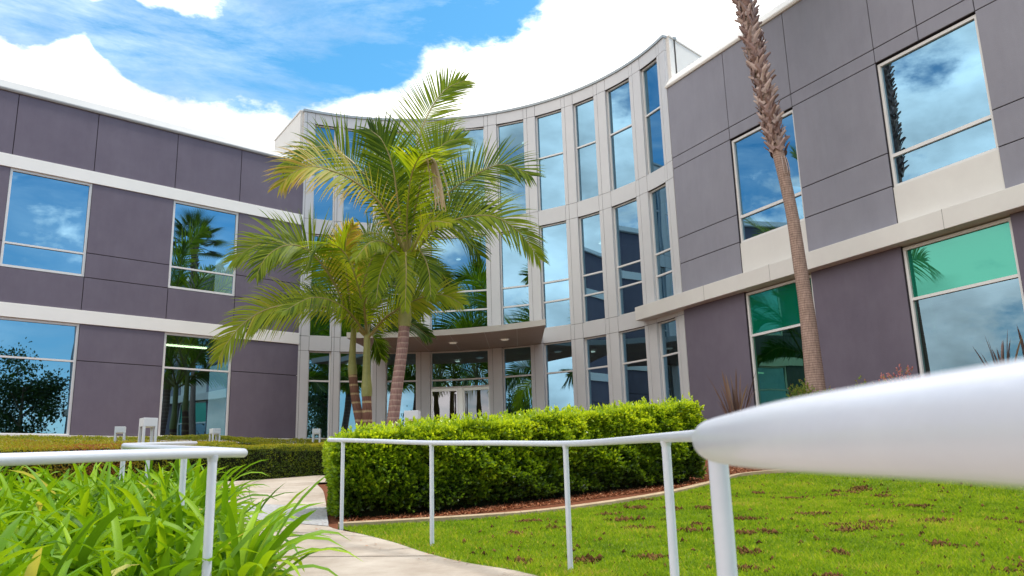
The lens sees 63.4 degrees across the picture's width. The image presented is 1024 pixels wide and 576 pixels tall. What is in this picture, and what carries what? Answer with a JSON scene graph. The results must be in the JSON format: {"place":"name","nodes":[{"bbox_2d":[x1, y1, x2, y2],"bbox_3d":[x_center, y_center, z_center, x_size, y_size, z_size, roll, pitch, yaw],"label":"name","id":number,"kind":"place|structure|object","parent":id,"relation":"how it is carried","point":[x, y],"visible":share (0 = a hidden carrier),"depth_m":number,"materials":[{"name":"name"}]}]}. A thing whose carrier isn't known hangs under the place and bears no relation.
{"place":"outdoors","nodes":[
{"label":"outdoors","id":0,"kind":"place"},
{"bbox_2d":[216,475,535,575],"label":"path","id":1,"kind":"structure","parent":0,"point":[382,557],"depth_m":6.88,"materials":[{"name":"concrete"}]},
{"bbox_2d":[237,504,327,525],"bbox_3d":[-3.876,2.986,11.245,6.107,0.317,1.404,-12,-17,38],"label":"path band","id":2,"kind":"object","parent":1,"relation":"on","point":[318,516],"visible":0.19,"depth_m":10.24,"materials":[{"name":"grey concrete"}]},
{"bbox_2d":[249,476,437,556],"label":"path joints","id":3,"kind":"object","parent":1,"relation":"on","point":[337,534],"visible":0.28,"depth_m":7.92,"materials":[{"name":"grey concrete"}]},
{"bbox_2d":[0,0,784,149],"label":"sky","id":4,"kind":"structure","parent":0,"point":[241,70],"materials":[{"name":"white"}]},
{"bbox_2d":[116,437,767,565],"bbox_3d":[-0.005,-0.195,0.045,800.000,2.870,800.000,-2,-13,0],"label":"ground","id":5,"kind":"structure","parent":0,"point":[333,521],"depth_m":11.39,"materials":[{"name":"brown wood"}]},
{"bbox_2d":[0,437,239,487],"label":"hedge","id":6,"kind":"object","parent":5,"relation":"on","point":[24,445],"visible":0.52,"depth_m":17.84,"materials":[{"name":"green plant"}]},
{"bbox_2d":[114,426,125,442],"bbox_3d":[-9.692,4.030,20.430,0.240,1.205,0.240,3,-14,-20],"label":"path lamp","id":7,"kind":"object","parent":5,"relation":"on","point":[120,430],"visible":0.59,"depth_m":20.44,"materials":[{"name":"white metal"}]},
{"bbox_2d":[0,441,247,575],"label":"handrail","id":8,"kind":"object","parent":5,"relation":"on","point":[147,451],"visible":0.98,"depth_m":3.45,"materials":[{"name":"white metal"}]},
{"bbox_2d":[138,418,157,442],"bbox_3d":[-8.181,3.669,18.553,0.310,1.495,0.310,10,-17,-40],"label":"path lamp","id":9,"kind":"object","parent":5,"relation":"on","point":[145,423],"visible":0.52,"depth_m":18.61,"materials":[{"name":"white metal"}]},
{"bbox_2d":[0,433,326,452],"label":"hedge","id":10,"kind":"object","parent":5,"relation":"on","point":[242,440],"visible":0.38,"depth_m":22.98,"materials":[{"name":"green plant"}]},
{"bbox_2d":[0,446,361,575],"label":"strap leaf plants","id":11,"kind":"object","parent":5,"relation":"on","point":[94,523],"visible":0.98,"depth_m":4.37,"materials":[{"name":"green plant"}]},
{"bbox_2d":[209,428,220,441],"bbox_3d":[-7.586,4.210,21.093,0.210,1.250,0.210,11,-18,-43],"label":"path lamp","id":12,"kind":"object","parent":5,"relation":"on","point":[213,431],"visible":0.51,"depth_m":21.16,"materials":[{"name":"white metal"}]},
{"bbox_2d":[216,442,325,480],"bbox_3d":[-5.740,4.214,20.097,1.592,1.018,4.093,-9,-15,31],"label":"hedge","id":13,"kind":"object","parent":5,"relation":"on","point":[288,463],"visible":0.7,"depth_m":19.31,"materials":[{"name":"green plant"}]},
{"bbox_2d":[312,429,320,442],"bbox_3d":[-6.088,4.839,25.814,0.240,0.896,0.240,0,-13,-6],"label":"path lamp","id":14,"kind":"object","parent":5,"relation":"on","point":[316,431],"visible":0.57,"depth_m":25.78,"materials":[{"name":"white metal"}]},
{"bbox_2d":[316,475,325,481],"bbox_3d":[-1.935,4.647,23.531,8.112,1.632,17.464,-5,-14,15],"label":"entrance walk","id":15,"kind":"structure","parent":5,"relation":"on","point":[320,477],"depth_m":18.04,"materials":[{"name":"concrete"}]},
{"bbox_2d":[221,206,439,427],"bbox_3d":[-4.964,1.412,26.173,7.358,8.610,4.290,8,-16,-36],"label":"palm tree","id":16,"kind":"object","parent":5,"relation":"on","point":[268,255],"visible":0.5,"depth_m":25.99,"materials":[{"name":"green plant"}]},
{"bbox_2d":[206,206,469,429],"bbox_3d":[-5.035,1.589,25.040,7.585,7.789,5.219,6,-15,-29],"label":"palm tree","id":17,"kind":"object","parent":5,"relation":"on","point":[293,303],"visible":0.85,"depth_m":24.58,"materials":[{"name":"green plant"}]},
{"bbox_2d":[263,64,548,426],"bbox_3d":[-3.105,-0.980,25.160,8.354,13.003,7.068,1,-13,-12],"label":"palm tree","id":18,"kind":"object","parent":5,"relation":"on","point":[414,170],"visible":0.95,"depth_m":24.46,"materials":[{"name":"green plant"}]},
{"bbox_2d":[404,410,420,423],"bbox_3d":[-1.838,2.967,15.318,0.260,1.376,0.260,-3,-13,6],"label":"path lamp","id":19,"kind":"object","parent":5,"relation":"on","point":[409,415],"visible":0.29,"depth_m":15.34,"materials":[{"name":"grey paint"}]},
{"bbox_2d":[0,0,1023,443],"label":"office building","id":20,"kind":"structure","parent":5,"relation":"on","point":[652,204],"depth_m":27.64,"materials":[{"name":"purple paint"}]},
{"bbox_2d":[0,317,78,434],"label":"window","id":21,"kind":"structure","parent":20,"relation":"in","point":[38,357],"depth_m":26.22,"materials":[{"name":"blue glass"}]},
{"bbox_2d":[0,168,91,276],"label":"window","id":22,"kind":"structure","parent":20,"relation":"in","point":[46,223],"depth_m":27.24,"materials":[{"name":"blue glass"}]},
{"bbox_2d":[158,332,231,435],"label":"window","id":23,"kind":"structure","parent":20,"relation":"in","point":[194,396],"depth_m":29.45,"materials":[{"name":"glass"}]},
{"bbox_2d":[168,200,238,296],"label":"window","id":24,"kind":"structure","parent":20,"relation":"in","point":[200,234],"depth_m":30.63,"materials":[{"name":"blue glass"}]},
{"bbox_2d":[306,351,330,438],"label":"window","id":25,"kind":"structure","parent":20,"relation":"in","point":[319,363],"depth_m":32.52,"materials":[{"name":"glass"}]},
{"bbox_2d":[309,234,332,336],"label":"window","id":26,"kind":"structure","parent":20,"relation":"in","point":[322,330],"depth_m":33.20,"materials":[{"name":"blue glass"}]},
{"bbox_2d":[312,125,335,220],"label":"window","id":27,"kind":"structure","parent":20,"relation":"in","point":[320,208],"depth_m":34.38,"materials":[{"name":"blue glass"}]},
{"bbox_2d":[338,352,371,433],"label":"window","id":28,"kind":"structure","parent":20,"relation":"in","point":[345,414],"depth_m":32.93,"materials":[{"name":"blue glass"}]},
{"bbox_2d":[340,238,372,337],"bbox_3d":[-6.354,-0.019,33.984,1.322,4.220,0.408,-1,-13,-3],"label":"window","id":29,"kind":"structure","parent":20,"relation":"in","point":[343,331],"depth_m":33.49,"materials":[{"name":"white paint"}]},
{"bbox_2d":[342,129,374,223],"bbox_3d":[-6.484,-4.707,35.075,1.322,4.170,0.408,-1,-13,-3],"label":"window","id":30,"kind":"structure","parent":20,"relation":"in","point":[348,208],"depth_m":34.80,"materials":[{"name":"blue glass"}]},
{"bbox_2d":[385,352,416,425],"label":"window","id":31,"kind":"structure","parent":20,"relation":"in","point":[409,392],"depth_m":33.42,"materials":[{"name":"blue glass"}]},
{"bbox_2d":[386,240,416,331],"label":"window","id":32,"kind":"structure","parent":20,"relation":"in","point":[391,240],"depth_m":34.16,"materials":[{"name":"blue glass"}]},
{"bbox_2d":[387,132,416,222],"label":"window","id":33,"kind":"structure","parent":20,"relation":"in","point":[390,132],"depth_m":35.81,"materials":[{"name":"blue glass"}]},
{"bbox_2d":[431,388,457,420],"bbox_3d":[-2.688,4.976,33.123,1.106,1.925,0.206,-2,-13,3],"label":"door","id":34,"kind":"structure","parent":20,"relation":"in","point":[444,401],"depth_m":33.24,"materials":[{"name":"glass"}]},
{"bbox_2d":[430,127,484,219],"bbox_3d":[-2.310,-4.769,35.303,2.446,4.170,0.405,-2,-13,2],"label":"window","id":35,"kind":"structure","parent":20,"relation":"in","point":[477,134],"depth_m":35.47,"materials":[{"name":"blue glass"}]},
{"bbox_2d":[430,235,487,329],"bbox_3d":[-2.180,-0.081,34.212,2.446,4.220,0.405,-2,-13,2],"label":"window","id":36,"kind":"structure","parent":20,"relation":"in","point":[474,279],"depth_m":34.11,"materials":[{"name":"blue glass"}]},
{"bbox_2d":[463,386,489,420],"bbox_3d":[-1.389,4.906,32.975,1.108,1.925,0.270,-2,-13,3],"label":"door","id":37,"kind":"structure","parent":20,"relation":"in","point":[475,399],"depth_m":33.07,"materials":[{"name":"glass"}]},
{"bbox_2d":[497,120,525,216],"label":"window","id":38,"kind":"structure","parent":20,"relation":"in","point":[516,129],"depth_m":34.83,"materials":[{"name":"blue glass"}]},
{"bbox_2d":[500,230,529,324],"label":"window","id":39,"kind":"structure","parent":20,"relation":"in","point":[514,266],"depth_m":33.64,"materials":[{"name":"blue glass"}]},
{"bbox_2d":[503,345,532,415],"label":"window","id":40,"kind":"structure","parent":20,"relation":"in","point":[517,377],"depth_m":32.76,"materials":[{"name":"glass"}]},
{"bbox_2d":[536,110,564,210],"bbox_3d":[1.627,-5.198,33.929,1.189,4.170,0.711,-3,-13,4],"label":"window","id":41,"kind":"structure","parent":20,"relation":"in","point":[551,188],"depth_m":33.95,"materials":[{"name":"blue glass"}]},
{"bbox_2d":[540,221,570,328],"bbox_3d":[1.757,-0.510,32.838,1.189,4.220,0.711,-3,-13,4],"label":"window","id":42,"kind":"structure","parent":20,"relation":"in","point":[555,279],"depth_m":32.85,"materials":[{"name":"blue glass"}]},
{"bbox_2d":[544,340,573,411],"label":"window","id":43,"kind":"structure","parent":20,"relation":"in","point":[558,355],"depth_m":31.97,"materials":[{"name":"blue glass"}]},
{"bbox_2d":[574,98,598,201],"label":"window","id":44,"kind":"structure","parent":20,"relation":"in","point":[587,178],"depth_m":32.95,"materials":[{"name":"blue glass"}]},
{"bbox_2d":[579,212,604,322],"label":"window","id":45,"kind":"structure","parent":20,"relation":"in","point":[590,234],"depth_m":31.85,"materials":[{"name":"blue glass"}]},
{"bbox_2d":[585,335,609,410],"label":"window","id":46,"kind":"structure","parent":20,"relation":"in","point":[596,347],"depth_m":30.95,"materials":[{"name":"blue glass"}]},
{"bbox_2d":[607,79,634,190],"bbox_3d":[4.219,-5.817,31.582,0.906,4.170,1.146,-2,-13,0],"label":"window","id":47,"kind":"structure","parent":20,"relation":"in","point":[618,97],"depth_m":31.66,"materials":[{"name":"blue glass"}]},
{"bbox_2d":[613,199,642,315],"bbox_3d":[4.349,-1.129,30.491,0.906,4.220,1.146,-2,-13,0],"label":"window","id":48,"kind":"structure","parent":20,"relation":"in","point":[630,294],"depth_m":30.57,"materials":[{"name":"blue glass"}]},
{"bbox_2d":[620,327,649,404],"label":"window","id":49,"kind":"structure","parent":20,"relation":"in","point":[633,342],"depth_m":29.66,"materials":[{"name":"blue glass"}]},
{"bbox_2d":[642,60,663,173],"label":"window","id":50,"kind":"structure","parent":20,"relation":"in","point":[649,74],"depth_m":30.17,"materials":[{"name":"blue glass"}]},
{"bbox_2d":[650,184,673,299],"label":"window","id":51,"kind":"structure","parent":20,"relation":"in","point":[660,226],"depth_m":29.09,"materials":[{"name":"blue glass"}]},
{"bbox_2d":[659,318,680,402],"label":"window","id":52,"kind":"structure","parent":20,"relation":"in","point":[667,329],"depth_m":28.16,"materials":[{"name":"blue glass"}]},
{"bbox_2d":[732,109,804,242],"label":"window","id":53,"kind":"structure","parent":20,"relation":"in","point":[761,209],"depth_m":24.89,"materials":[{"name":"blue glass"}]},
{"bbox_2d":[746,275,815,405],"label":"window","id":54,"kind":"structure","parent":20,"relation":"in","point":[773,311],"depth_m":23.84,"materials":[{"name":"green glass"}]},
{"bbox_2d":[877,14,998,186],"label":"window","id":55,"kind":"structure","parent":20,"relation":"in","point":[938,115],"depth_m":19.92,"materials":[{"name":"blue glass"}]},
{"bbox_2d":[903,217,1023,375],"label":"window","id":56,"kind":"structure","parent":20,"relation":"in","point":[965,288],"depth_m":18.88,"materials":[{"name":"blue glass"}]},
{"bbox_2d":[321,391,706,519],"bbox_3d":[0.280,2.318,12.146,6.846,1.818,1.857,9,-17,-37],"label":"clipped hedge","id":57,"kind":"object","parent":5,"relation":"on","point":[385,479],"visible":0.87,"depth_m":10.95,"materials":[{"name":"green plant"}]},
{"bbox_2d":[338,470,793,530],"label":"mow curb","id":58,"kind":"structure","parent":5,"relation":"on","point":[471,516],"depth_m":9.43,"materials":[{"name":"beige concrete"}]},
{"bbox_2d":[327,359,1023,575],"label":"handrail","id":59,"kind":"object","parent":5,"relation":"on","point":[964,425],"visible":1,"depth_m":0.37,"materials":[{"name":"white metal"}]},
{"bbox_2d":[707,373,754,414],"bbox_3d":[4.528,2.347,16.830,0.981,1.424,0.866,-8,-15,27],"label":"flax plant","id":60,"kind":"object","parent":5,"relation":"on","point":[735,404],"visible":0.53,"depth_m":16.77,"materials":[{"name":"brown plant"}]},
{"bbox_2d":[732,0,825,394],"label":"fan palm","id":61,"kind":"object","parent":5,"relation":"on","point":[754,50],"visible":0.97,"depth_m":21.12,"materials":[{"name":"brown plant"}]},
{"bbox_2d":[785,378,818,398],"bbox_3d":[6.808,2.594,19.481,0.886,0.939,0.937,6,-15,-29],"label":"shrub","id":62,"kind":"object","parent":5,"relation":"on","point":[802,391],"visible":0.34,"depth_m":19.45,"materials":[{"name":"green plant"}]},
{"bbox_2d":[847,375,866,387],"bbox_3d":[6.233,2.071,14.884,0.537,1.028,0.516,-2,-13,0],"label":"shrub","id":63,"kind":"object","parent":5,"relation":"on","point":[859,378],"visible":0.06,"depth_m":15.00,"materials":[{"name":"green plant"}]},
{"bbox_2d":[873,364,919,383],"bbox_3d":[6.496,1.861,13.798,1.201,1.184,1.211,-2,-13,0],"label":"shrub","id":64,"kind":"object","parent":5,"relation":"on","point":[890,375],"visible":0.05,"depth_m":13.92,"materials":[{"name":"red plant"}]},
{"bbox_2d":[974,330,1022,364],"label":"flax plant","id":65,"kind":"object","parent":5,"relation":"on","point":[1001,359],"visible":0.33,"depth_m":12.98,"materials":[{"name":"brown plant"}]},
{"bbox_2d":[1017,327,1023,357],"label":"flax plant","id":66,"kind":"object","parent":5,"relation":"on","point":[1022,342],"visible":0.93,"depth_m":13.20,"materials":[{"name":"brown plant"}]},
{"bbox_2d":[338,472,1023,575],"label":"lawn","id":67,"kind":"structure","parent":0,"point":[755,528],"depth_m":7.50,"materials":[{"name":"green plant"}]},
{"bbox_2d":[461,476,1023,575],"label":"soil clods","id":68,"kind":"object","parent":67,"relation":"on","point":[934,542],"visible":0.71,"depth_m":7.62,"materials":[{"name":"brown soil"}]}
]}

